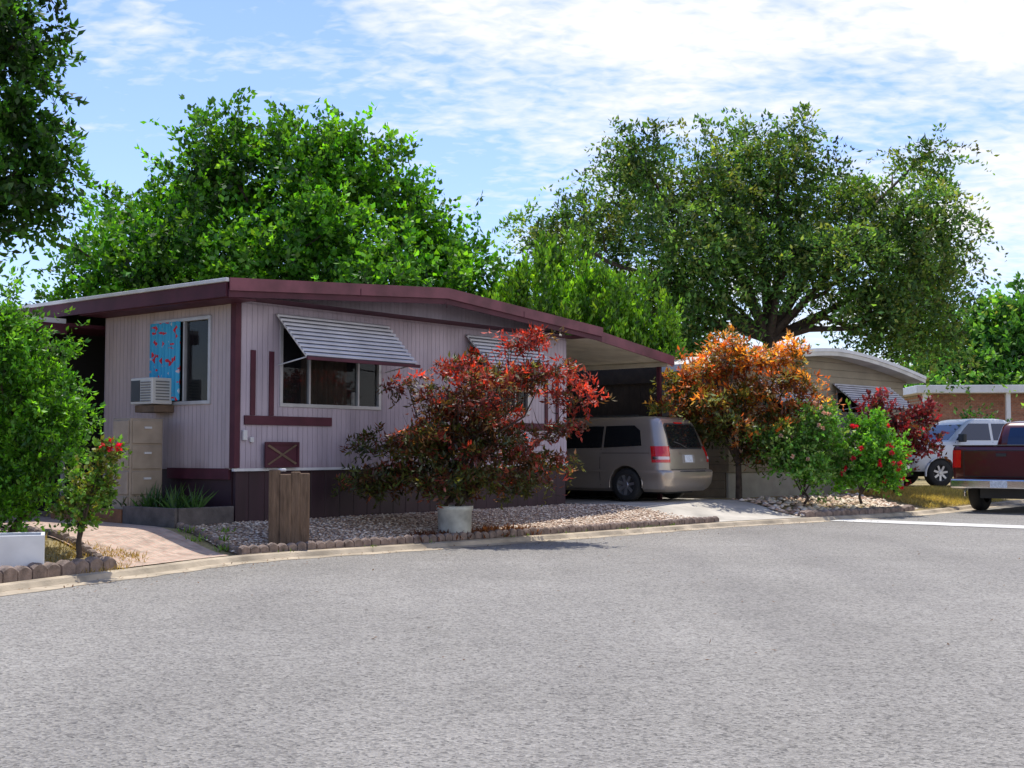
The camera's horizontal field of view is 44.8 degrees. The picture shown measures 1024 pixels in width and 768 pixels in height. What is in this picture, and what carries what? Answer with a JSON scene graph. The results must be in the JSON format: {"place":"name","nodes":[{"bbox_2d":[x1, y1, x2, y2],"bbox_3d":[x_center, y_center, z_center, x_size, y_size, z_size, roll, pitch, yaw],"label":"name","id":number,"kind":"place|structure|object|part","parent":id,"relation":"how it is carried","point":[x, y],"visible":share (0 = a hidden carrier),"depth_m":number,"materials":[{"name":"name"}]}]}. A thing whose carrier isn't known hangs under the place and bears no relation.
{"place":"outdoors","nodes":[
{"label":"outdoors","id":0,"kind":"place"},
{"bbox_2d":[9,321,66,333],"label":"porch front fascia","id":1,"kind":"structure","parent":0,"point":[60,327],"depth_m":19.63,"materials":[{"name":"wood"}]},
{"bbox_2d":[22,315,65,323],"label":"porch roof","id":2,"kind":"structure","parent":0,"point":[52,320],"depth_m":19.64,"materials":[{"name":"metal"}]},
{"bbox_2d":[2,331,104,514],"bbox_3d":[-7.795,0.722,20.717,0.100,3.180,3.100,-2,-4,39],"label":"porch dark screen","id":3,"kind":"object","parent":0,"point":[89,362],"depth_m":21.32,"materials":[{"name":"black"}]},
{"bbox_2d":[66,323,105,336],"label":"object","id":4,"kind":"object","parent":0,"point":[92,330],"visible":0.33,"depth_m":20.36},
{"bbox_2d":[104,305,232,469],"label":"side wall","id":5,"kind":"structure","parent":0,"point":[193,436],"depth_m":18.92,"materials":[{"name":"pink"}]},
{"bbox_2d":[131,377,173,412],"bbox_3d":[-5.478,0.174,18.912,0.568,0.520,0.430,-2,-4,39],"label":"air conditioner","id":6,"kind":"object","parent":5,"relation":"attached to","point":[150,394],"visible":1,"depth_m":18.75,"materials":[{"name":"beige plastic"}]},
{"bbox_2d":[79,297,255,317],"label":"soffit side","id":7,"kind":"structure","parent":5,"relation":"attached to","point":[173,306],"depth_m":18.62,"materials":[{"name":"red paint"}]},
{"bbox_2d":[105,469,232,507],"bbox_3d":[-5.305,1.789,19.046,3.200,0.970,0.062,-2,-4,39],"label":"skirting side","id":8,"kind":"object","parent":5,"relation":"attached to","point":[223,496],"visible":0.29,"depth_m":18.39,"materials":[{"name":"wood"}]},
{"bbox_2d":[154,315,211,404],"bbox_3d":[-4.995,-0.340,18.852,1.410,1.320,0.090,-2,-4,39],"label":"side window frame","id":9,"kind":"object","parent":5,"relation":"attached to","point":[184,321],"visible":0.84,"depth_m":18.76,"materials":[{"name":"metal"}]},
{"bbox_2d":[149,321,180,400],"bbox_3d":[-5.323,-0.341,19.026,0.740,1.200,0.069,-2,-4,39],"label":"blue curtain","id":10,"kind":"object","parent":9,"relation":"hanging from","point":[165,350],"visible":0.8,"depth_m":18.98,"materials":[{"name":"fabric"}]},
{"bbox_2d":[172,320,207,401],"bbox_3d":[-4.753,-0.324,19.151,1.390,1.300,0.600,-2,-4,39],"label":"window","id":11,"kind":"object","parent":5,"relation":"attached to","point":[197,375],"visible":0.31,"depth_m":19.71,"materials":[{"name":"glass"}]},
{"bbox_2d":[167,468,230,479],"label":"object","id":12,"kind":"object","parent":5,"relation":"attached to","point":[203,473],"visible":1,"depth_m":18.44,"materials":[{"name":"red paint"}]},
{"bbox_2d":[224,304,230,467],"bbox_3d":[-4.149,0.016,18.120,0.120,2.410,0.015,-2,-4,39],"label":"corner board","id":13,"kind":"object","parent":5,"relation":"attached to","point":[227,387],"visible":1,"depth_m":18.11,"materials":[{"name":"pink"}]},
{"bbox_2d":[1,476,1020,568],"bbox_3d":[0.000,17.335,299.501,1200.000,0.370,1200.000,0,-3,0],"label":"ground","id":14,"kind":"structure","parent":0,"point":[917,482],"depth_m":26.03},
{"bbox_2d":[0,532,44,566],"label":"square planter","id":15,"kind":"object","parent":14,"relation":"on","point":[22,548],"visible":0.69,"depth_m":13.04,"materials":[{"name":"white paint"}]},
{"bbox_2d":[22,347,66,496],"bbox_3d":[-7.638,0.786,20.239,0.060,2.800,0.760,-2,-4,39],"label":"screen door frame","id":16,"kind":"object","parent":14,"relation":"on","point":[62,476],"visible":0.02,"depth_m":20.45,"materials":[{"name":"metal"}]},
{"bbox_2d":[0,0,99,293],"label":"ash tree","id":17,"kind":"object","parent":14,"relation":"on","point":[23,188],"visible":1,"depth_m":17.09,"materials":[{"name":"green plant"}]},
{"bbox_2d":[0,267,105,532],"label":"green shrub","id":18,"kind":"object","parent":14,"relation":"on","point":[40,406],"visible":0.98,"depth_m":14.57,"materials":[{"name":"green plant"}]},
{"bbox_2d":[0,556,115,582],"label":"stone block edging","id":19,"kind":"object","parent":14,"relation":"on","point":[32,570],"visible":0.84,"depth_m":13.18,"materials":[{"name":"stone"}]},
{"bbox_2d":[0,524,116,566],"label":"stone block edging","id":20,"kind":"object","parent":14,"relation":"on","point":[87,548],"visible":0.41,"depth_m":15.14,"materials":[{"name":"stone"}]},
{"bbox_2d":[45,434,131,558],"bbox_3d":[-4.771,1.246,13.993,1.056,1.430,0.757,0,-3,0],"label":"rose bush","id":21,"kind":"object","parent":14,"relation":"on","point":[69,499],"visible":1,"depth_m":13.89,"materials":[{"name":"green plant"}]},
{"bbox_2d":[45,534,148,573],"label":"dry weeds","id":22,"kind":"object","parent":14,"relation":"on","point":[69,555],"visible":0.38,"depth_m":14.63,"materials":[{"name":"beige dry plant grass"}]},
{"bbox_2d":[103,318,106,475],"bbox_3d":[-6.171,0.604,20.666,0.100,3.310,1.350,-2,-4,39],"label":"recess return","id":23,"kind":"object","parent":14,"relation":"on","point":[105,375],"visible":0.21,"depth_m":20.20,"materials":[{"name":"purple"}]},
{"bbox_2d":[2,515,226,567],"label":"brick path","id":24,"kind":"structure","parent":14,"relation":"on","point":[159,544],"depth_m":15.88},
{"bbox_2d":[33,510,239,553],"bbox_3d":[-5.705,2.159,18.310,0.109,0.436,6.284,3,-4,-45],"label":"scalloped garden edging","id":25,"kind":"object","parent":14,"relation":"on","point":[214,540],"visible":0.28,"depth_m":16.70,"materials":[{"name":"concrete"}]},
{"bbox_2d":[112,418,162,508],"bbox_3d":[-5.582,1.304,18.498,0.490,1.580,0.580,-2,-4,39],"label":"filing cabinet","id":26,"kind":"object","parent":14,"relation":"on","point":[142,439],"visible":0.64,"depth_m":18.30,"materials":[{"name":"beige metal"}]},
{"bbox_2d":[51,506,233,527],"bbox_3d":[-5.576,1.973,18.557,3.180,0.350,1.005,-2,-4,39],"label":"raised planter","id":27,"kind":"object","parent":14,"relation":"on","point":[160,516],"visible":0.44,"depth_m":17.63,"materials":[{"name":"grey concrete"}]},
{"bbox_2d":[57,483,218,508],"bbox_3d":[-5.542,1.650,18.570,3.420,0.496,1.188,-3,-4,42],"label":"strap leaf plant","id":28,"kind":"object","parent":27,"relation":"on","point":[173,501],"visible":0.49,"depth_m":17.86,"materials":[{"name":"green plant"}]},
{"bbox_2d":[177,525,235,551],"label":"green weeds","id":29,"kind":"object","parent":14,"relation":"on","point":[223,529],"visible":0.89,"depth_m":16.64,"materials":[{"name":"green plant"}]},
{"bbox_2d":[18,86,533,304],"bbox_3d":[-5.726,-2.401,31.549,13.085,10.609,7.778,0,-3,8],"label":"mulberry tree","id":30,"kind":"object","parent":14,"relation":"on","point":[305,206],"visible":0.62,"depth_m":31.09,"materials":[{"name":"green plant"}]},
{"bbox_2d":[268,468,309,544],"bbox_3d":[-3.050,1.746,16.981,0.550,1.175,0.220,0,-3,-8],"label":"timber post","id":31,"kind":"object","parent":14,"relation":"on","point":[289,510],"visible":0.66,"depth_m":16.89,"materials":[{"name":"brown wood"}]},
{"bbox_2d":[177,503,708,553],"bbox_3d":[-1.925,2.362,21.837,10.430,0.280,6.412,3,-4,-44],"label":"gravel bed","id":32,"kind":"object","parent":14,"relation":"on","point":[258,536],"visible":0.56,"depth_m":19.36,"materials":[{"name":"grey gravel"}]},
{"bbox_2d":[436,505,472,532],"bbox_3d":[-0.880,2.105,19.065,0.570,0.470,0.570,0,-3,0],"label":"plant pot","id":33,"kind":"object","parent":32,"relation":"on","point":[453,519],"visible":0.76,"depth_m":18.84,"materials":[{"name":"concrete"}]},
{"bbox_2d":[403,523,541,542],"bbox_3d":[-0.584,2.270,19.062,0.783,0.206,2.858,-3,-4,43],"label":"red brown groundcover","id":34,"kind":"object","parent":32,"relation":"on","point":[483,529],"visible":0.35,"depth_m":19.16,"materials":[{"name":"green plant"}]},
{"bbox_2d":[331,321,614,513],"bbox_3d":[-0.592,0.629,19.429,4.465,3.223,2.600,0,-3,0],"label":"japanese maple","id":35,"kind":"object","parent":32,"relation":"on","point":[421,442],"visible":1,"depth_m":19.07,"materials":[{"name":"red plant"}]},
{"bbox_2d":[237,516,718,554],"bbox_3d":[0.182,2.355,19.585,10.335,0.195,0.194,3,-4,-44],"label":"scalloped garden edging","id":36,"kind":"object","parent":14,"relation":"on","point":[271,547],"visible":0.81,"depth_m":18.45,"materials":[{"name":"concrete"}]},
{"bbox_2d":[475,218,686,372],"bbox_3d":[1.136,-0.582,31.081,6.777,7.294,3.308,0,-3,0],"label":"arborvitae hedge","id":37,"kind":"object","parent":14,"relation":"on","point":[587,298],"visible":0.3,"depth_m":30.71,"materials":[{"name":"green plant"}]},
{"bbox_2d":[565,383,656,497],"bbox_3d":[1.076,1.299,29.177,5.545,2.834,0.040,-2,-4,39],"label":"side fence","id":38,"kind":"object","parent":14,"relation":"on","point":[630,399],"visible":0.14,"depth_m":28.12,"materials":[{"name":"brown wood"}]},
{"bbox_2d":[566,335,662,366],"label":"carport roof","id":39,"kind":"structure","parent":14,"relation":"on","point":[583,352],"depth_m":26.22,"materials":[{"name":"metal"}]},
{"bbox_2d":[566,362,669,370],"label":"carport beam","id":40,"kind":"structure","parent":39,"relation":"attached to","point":[629,366],"depth_m":27.20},
{"bbox_2d":[600,332,674,365],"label":"carport fascia","id":41,"kind":"structure","parent":39,"relation":"attached to","point":[627,345],"depth_m":25.49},
{"bbox_2d":[662,371,725,497],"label":"wall","id":42,"kind":"structure","parent":14,"relation":"on","point":[716,488],"depth_m":28.12,"materials":[{"name":"beige"}]},
{"bbox_2d":[643,322,844,499],"bbox_3d":[5.049,0.611,27.011,4.587,3.979,3.073,0,-3,0],"label":"japanese maple","id":43,"kind":"object","parent":14,"relation":"on","point":[710,398],"visible":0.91,"depth_m":26.79,"materials":[{"name":"orange plant"}]},
{"bbox_2d":[496,101,1023,414],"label":"elm tree","id":44,"kind":"object","parent":14,"relation":"on","point":[735,234],"visible":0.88,"depth_m":36.84,"materials":[{"name":"green plant"}]},
{"bbox_2d":[662,351,925,383],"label":"curved roof","id":45,"kind":"structure","parent":14,"relation":"on","point":[898,373],"depth_m":31.57,"materials":[{"name":"white metal"}]},
{"bbox_2d":[785,348,925,378],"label":"roof edge trim","id":46,"kind":"structure","parent":45,"relation":"attached to","point":[870,357],"depth_m":31.34,"materials":[{"name":"white paint"}]},
{"bbox_2d":[740,395,862,504],"bbox_3d":[6.157,1.405,26.370,2.605,2.388,1.735,0,-3,0],"label":"rose bush","id":47,"kind":"object","parent":14,"relation":"on","point":[805,458],"visible":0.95,"depth_m":26.12,"materials":[{"name":"green plant"}]},
{"bbox_2d":[731,493,917,515],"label":"landscape rocks","id":48,"kind":"object","parent":14,"relation":"on","point":[852,500],"visible":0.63,"depth_m":26.82,"materials":[{"name":"stone"}]},
{"bbox_2d":[798,505,914,517],"bbox_3d":[7.394,2.706,26.226,4.193,0.203,0.330,3,-4,-42],"label":"rock edging","id":49,"kind":"object","parent":14,"relation":"on","point":[843,511],"visible":0.83,"depth_m":25.83,"materials":[{"name":"stone"}]},
{"bbox_2d":[820,398,914,503],"bbox_3d":[7.818,1.448,26.807,2.372,2.306,1.691,1,-3,-23],"label":"rose bush","id":50,"kind":"object","parent":14,"relation":"on","point":[877,448],"visible":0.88,"depth_m":26.68,"materials":[{"name":"green plant"}]},
{"bbox_2d":[850,386,951,494],"bbox_3d":[9.494,1.389,30.153,2.597,2.686,2.069,0,-3,0],"label":"purple leaf plum","id":51,"kind":"object","parent":14,"relation":"on","point":[900,423],"visible":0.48,"depth_m":30.10,"materials":[{"name":"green plant"}]},
{"bbox_2d":[904,395,922,431],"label":"side wall","id":52,"kind":"structure","parent":14,"relation":"on","point":[913,400],"depth_m":54.68,"materials":[{"name":"beige brick"}]},
{"bbox_2d":[842,485,1005,507],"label":"dry grass","id":53,"kind":"structure","parent":14,"relation":"on","point":[922,496],"depth_m":30.74,"materials":[{"name":"yellow plant"}]},
{"bbox_2d":[841,401,1012,479],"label":"garden shrub","id":54,"kind":"object","parent":14,"relation":"on","point":[969,412],"visible":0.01,"depth_m":46.86,"materials":[{"name":"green plant"}]},
{"bbox_2d":[885,271,1023,387],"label":"shade tree","id":55,"kind":"object","parent":14,"relation":"on","point":[999,352],"visible":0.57,"depth_m":59.06,"materials":[{"name":"green plant"}]},
{"bbox_2d":[904,419,1007,486],"bbox_3d":[14.253,2.082,37.697,6.305,2.024,2.640,1,-3,-13],"label":"suv","id":56,"kind":"object","parent":14,"relation":"on","point":[934,471],"visible":0.35,"depth_m":36.56,"materials":[{"name":"white paint"}]},
{"bbox_2d":[922,393,1010,430],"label":"white posts","id":57,"kind":"object","parent":14,"relation":"on","point":[1007,405],"visible":0.29,"depth_m":52.06,"materials":[{"name":"paint"}]},
{"bbox_2d":[903,385,1023,397],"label":"roof slab","id":58,"kind":"structure","parent":57,"relation":"on","point":[916,390],"depth_m":52.09,"materials":[{"name":"white paint"}]},
{"bbox_2d":[928,394,1023,427],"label":"front wall","id":59,"kind":"structure","parent":14,"relation":"on","point":[958,402],"depth_m":52.87,"materials":[{"name":"red brick"}]},
{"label":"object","id":60,"kind":"object","parent":14,"relation":"on","visible":0},
{"bbox_2d":[233,303,566,468],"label":"front wall","id":61,"kind":"structure","parent":60,"relation":"attached to","point":[426,345],"depth_m":19.67,"materials":[{"name":"pink"}]},
{"bbox_2d":[57,279,229,325],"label":"roof deck","id":62,"kind":"structure","parent":61,"relation":"on","point":[75,319],"depth_m":24.31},
{"bbox_2d":[15,282,228,317],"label":"eave fascia","id":63,"kind":"structure","parent":62,"relation":"attached to","point":[194,293],"depth_m":18.66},
{"bbox_2d":[17,277,228,309],"bbox_3d":[-9.385,-1.230,21.720,13.900,0.055,0.066,-2,-4,39],"label":"eave gutter","id":64,"kind":"object","parent":63,"relation":"attached to","point":[183,285],"visible":1,"depth_m":18.77,"materials":[{"name":"metal"}]},
{"bbox_2d":[229,277,602,336],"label":"roof rake fascia","id":65,"kind":"structure","parent":62,"relation":"attached to","point":[263,285],"depth_m":20.05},
{"bbox_2d":[228,289,601,340],"bbox_3d":[-1.103,-1.245,20.947,0.020,0.432,9.140,-2,-4,39],"label":"roof rake shadow board","id":66,"kind":"object","parent":65,"relation":"attached to","point":[279,295],"visible":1,"depth_m":20.07,"materials":[{"name":"brown wood"}]},
{"bbox_2d":[229,303,241,467],"bbox_3d":[-4.025,0.013,18.055,0.115,2.410,0.100,-2,-4,39],"label":"corner post","id":67,"kind":"object","parent":61,"relation":"attached to","point":[235,388],"visible":1,"depth_m":18.02,"materials":[{"name":"red paint"}]},
{"bbox_2d":[242,430,253,441],"bbox_3d":[-3.858,0.764,18.144,0.047,0.180,0.210,-2,-4,39],"label":"outlet box","id":68,"kind":"object","parent":61,"relation":"attached to","point":[245,435],"visible":1,"depth_m":18.09,"materials":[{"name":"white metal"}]},
{"bbox_2d":[264,442,299,467],"bbox_3d":[-3.448,1.057,18.575,0.050,0.380,0.660,-2,-4,39],"label":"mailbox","id":69,"kind":"object","parent":61,"relation":"attached to","point":[281,454],"visible":1,"depth_m":18.56,"materials":[{"name":"red paint"}]},
{"bbox_2d":[283,328,375,406],"bbox_3d":[-3.138,-0.226,19.770,0.600,1.230,2.120,-2,-4,39],"label":"window","id":70,"kind":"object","parent":61,"relation":"attached to","point":[292,380],"visible":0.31,"depth_m":19.91,"materials":[{"name":"black glass"}]},
{"bbox_2d":[300,351,346,404],"bbox_3d":[-2.982,-0.235,19.677,0.069,1.180,0.950,-2,-4,39],"label":"curtain","id":71,"kind":"object","parent":70,"relation":"hanging from","point":[328,382],"visible":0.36,"depth_m":19.68,"materials":[{"name":"fabric"}]},
{"bbox_2d":[351,392,354,405],"bbox_3d":[-2.557,0.242,19.996,0.050,0.220,0.080,-2,-4,39],"label":"window ornament","id":72,"kind":"object","parent":70,"relation":"on","point":[352,398],"depth_m":19.97,"materials":[{"name":"white paint"}]},
{"bbox_2d":[279,324,380,409],"bbox_3d":[-2.842,-0.238,19.532,0.080,1.250,2.140,-2,-4,39],"label":"front window frame","id":73,"kind":"object","parent":61,"relation":"attached to","point":[357,406],"visible":0.66,"depth_m":19.23,"materials":[{"name":"metal"}]},
{"bbox_2d":[276,314,416,372],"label":"window awning arms","id":74,"kind":"object","parent":61,"relation":"attached to","point":[306,355],"depth_m":18.48},
{"bbox_2d":[276,313,417,363],"bbox_3d":[-2.534,-0.694,19.320,0.676,0.662,2.380,-2,-4,39],"label":"window awning","id":75,"kind":"object","parent":61,"relation":"attached to","point":[344,340],"depth_m":19.24,"materials":[{"name":"white metal"}]},
{"bbox_2d":[306,356,419,367],"bbox_3d":[-2.239,-0.334,19.062,0.036,0.050,2.400,-2,-4,39],"label":"window awning edge","id":76,"kind":"object","parent":75,"relation":"attached to","point":[360,361],"depth_m":18.97,"materials":[{"name":"metal"}]},
{"bbox_2d":[233,466,564,522],"bbox_3d":[-1.507,1.901,21.137,0.060,0.970,8.050,-2,-4,39],"label":"skirting front","id":77,"kind":"object","parent":61,"relation":"attached to","point":[250,495],"visible":0.36,"depth_m":19.65,"materials":[{"name":"brown wood"}]},
{"bbox_2d":[232,464,567,470],"bbox_3d":[-1.480,1.414,21.109,0.050,0.040,8.140,-2,-4,39],"label":"skirt cap front","id":78,"kind":"object","parent":61,"relation":"attached to","point":[289,469],"visible":0.5,"depth_m":18.90,"materials":[{"name":"white metal"}]},
{"bbox_2d":[244,350,561,430],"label":"trim strips","id":79,"kind":"object","parent":61,"relation":"attached to","point":[269,419],"depth_m":18.53,"materials":[{"name":"red paint"}]},
{"bbox_2d":[243,298,565,339],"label":"gable panel","id":80,"kind":"structure","parent":61,"relation":"attached to","point":[444,312],"depth_m":21.25,"materials":[{"name":"pink"}]},
{"bbox_2d":[238,297,583,338],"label":"soffit front","id":81,"kind":"structure","parent":61,"relation":"on","point":[345,310],"depth_m":20.23,"materials":[{"name":"red paint"}]},
{"bbox_2d":[467,343,529,415],"bbox_3d":[-0.251,-0.066,22.737,0.080,1.250,1.770,-2,-4,39],"label":"front window right frame","id":82,"kind":"object","parent":61,"relation":"attached to","point":[527,401],"visible":0.24,"depth_m":23.12,"materials":[{"name":"metal"}]},
{"bbox_2d":[465,334,553,373],"bbox_3d":[0.051,-0.523,22.517,0.676,0.662,1.950,-2,-4,39],"label":"window awning","id":83,"kind":"object","parent":61,"relation":"attached to","point":[494,348],"depth_m":22.27,"materials":[{"name":"white metal"}]},
{"bbox_2d":[510,377,523,411],"bbox_3d":[-0.547,-0.053,22.975,0.600,1.230,1.750,-2,-4,39],"label":"front window right room","id":84,"kind":"object","parent":61,"relation":"attached to","point":[521,395],"visible":0.08,"depth_m":23.50,"materials":[{"name":"glass"}]},
{"bbox_2d":[470,347,509,411],"bbox_3d":[-0.454,-0.068,22.804,0.069,1.180,1.300,-2,-4,39],"label":"window","id":85,"kind":"structure","parent":84,"relation":"attached to","point":[480,363],"depth_m":22.77,"materials":[{"name":"glass"}]},
{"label":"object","id":86,"kind":"object","parent":14,"relation":"on","visible":0},
{"bbox_2d":[724,371,902,472],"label":"front wall","id":87,"kind":"structure","parent":86,"relation":"attached to","point":[895,387],"depth_m":30.61,"materials":[{"name":"beige"}]},
{"bbox_2d":[763,395,788,417],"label":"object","id":88,"kind":"object","parent":87,"relation":"attached to","point":[780,405],"depth_m":30.04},
{"bbox_2d":[761,391,792,415],"bbox_3d":[6.238,0.571,29.291,1.320,1.020,0.081,3,-4,-44],"label":"window frame","id":89,"kind":"object","parent":87,"relation":"attached to","point":[769,408],"visible":0.05,"depth_m":29.50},
{"bbox_2d":[760,379,819,402],"bbox_3d":[6.493,0.176,29.052,1.700,0.536,0.628,3,-4,-44],"label":"window awning","id":90,"kind":"object","parent":87,"relation":"attached to","point":[792,395],"depth_m":28.88,"materials":[{"name":"white metal"}]},
{"bbox_2d":[726,472,903,497],"bbox_3d":[7.681,2.546,30.644,7.960,0.800,0.060,3,-4,-44],"label":"skirting","id":91,"kind":"object","parent":87,"relation":"attached to","point":[754,484],"visible":0.43,"depth_m":28.90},
{"bbox_2d":[723,357,906,384],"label":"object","id":92,"kind":"object","parent":87,"relation":"attached to","point":[836,368],"visible":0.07,"depth_m":31.34,"materials":[{"name":"beige"}]},
{"bbox_2d":[836,390,850,438],"bbox_3d":[8.988,0.815,31.977,2.420,1.220,0.080,3,-4,-44],"label":"window frame","id":93,"kind":"object","parent":87,"relation":"attached to","point":[838,391],"visible":0.21,"depth_m":31.19,"materials":[{"name":"metal"}]},
{"bbox_2d":[838,393,869,435],"bbox_3d":[8.722,0.830,32.248,2.400,1.200,0.600,3,-4,-44],"label":"window","id":94,"kind":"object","parent":87,"relation":"attached to","point":[844,413],"depth_m":32.74,"materials":[{"name":"glass"}]},
{"bbox_2d":[833,384,911,412],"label":"window awning arms","id":95,"kind":"object","parent":87,"relation":"attached to","point":[856,403],"depth_m":30.84},
{"bbox_2d":[833,383,912,408],"bbox_3d":[9.276,0.313,31.709,2.800,0.585,0.724,3,-4,-44],"label":"window awning","id":96,"kind":"object","parent":87,"relation":"attached to","point":[858,390],"depth_m":31.65,"materials":[{"name":"white metal"}]},
{"bbox_2d":[0,504,1023,767],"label":"asphalt road","id":97,"kind":"structure","parent":0,"point":[848,632],"depth_m":8.41,"materials":[{"name":"grey asphalt"}]},
{"bbox_2d":[0,499,1023,595],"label":"concrete kerb","id":98,"kind":"structure","parent":97,"relation":"on","point":[33,585],"depth_m":17.14,"materials":[{"name":"beige concrete"}]},
{"bbox_2d":[278,523,674,551],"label":"kerb weeds","id":99,"kind":"object","parent":98,"relation":"on","point":[527,534],"visible":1,"depth_m":19.90,"materials":[{"name":"green plant"}]},
{"bbox_2d":[29,515,1019,666],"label":"fallen leaves","id":100,"kind":"object","parent":97,"relation":"on","point":[475,547],"visible":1,"depth_m":15.06,"materials":[{"name":"plant"}]},
{"bbox_2d":[831,519,1023,528],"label":"concrete gutter","id":101,"kind":"object","parent":97,"relation":"on","point":[939,523],"visible":1,"depth_m":23.71,"materials":[{"name":"concrete"}]},
{"bbox_2d":[950,421,1023,509],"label":"pickup truck","id":102,"kind":"object","parent":97,"relation":"on","point":[984,474],"visible":1,"depth_m":27.88,"materials":[{"name":"red paint"}]},
{"bbox_3d":[12.538,1.240,29.561,1.426,0.426,0.119,-3,-4,40],"label":"rear window","id":103,"kind":"part","parent":102,"relation":"part of","materials":[{"name":"blue glass"}]},
{"bbox_2d":[0,0,1023,384],"label":"sky","id":104,"kind":"structure","parent":0,"point":[506,99],"materials":[{"name":"blue"}]},
{"bbox_2d":[566,367,656,385],"bbox_3d":[1.044,-0.144,29.220,5.550,0.420,0.045,-2,-4,39],"label":"side fence top rail","id":105,"kind":"object","parent":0,"point":[625,376],"visible":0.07,"depth_m":28.05,"materials":[{"name":"wood"}]},
{"bbox_2d":[565,496,690,503],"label":"driveway","id":106,"kind":"structure","parent":0,"point":[584,499],"depth_m":26.56,"materials":[{"name":"concrete"}]},
{"bbox_2d":[565,415,712,500],"bbox_3d":[1.723,1.609,27.228,5.184,1.785,2.260,-2,-4,39],"label":"minivan","id":107,"kind":"object","parent":106,"relation":"on","point":[628,457],"visible":0.69,"depth_m":25.67,"materials":[{"name":"beige paint"}]},
{"bbox_2d":[656,367,661,499],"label":"carport posts","id":108,"kind":"object","parent":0,"point":[659,387],"visible":0.36,"depth_m":26.65,"materials":[{"name":"metal"}]},
{"bbox_2d":[601,498,799,521],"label":"driveway","id":109,"kind":"structure","parent":0,"point":[722,510],"depth_m":24.65,"materials":[{"name":"concrete"}]}
]}

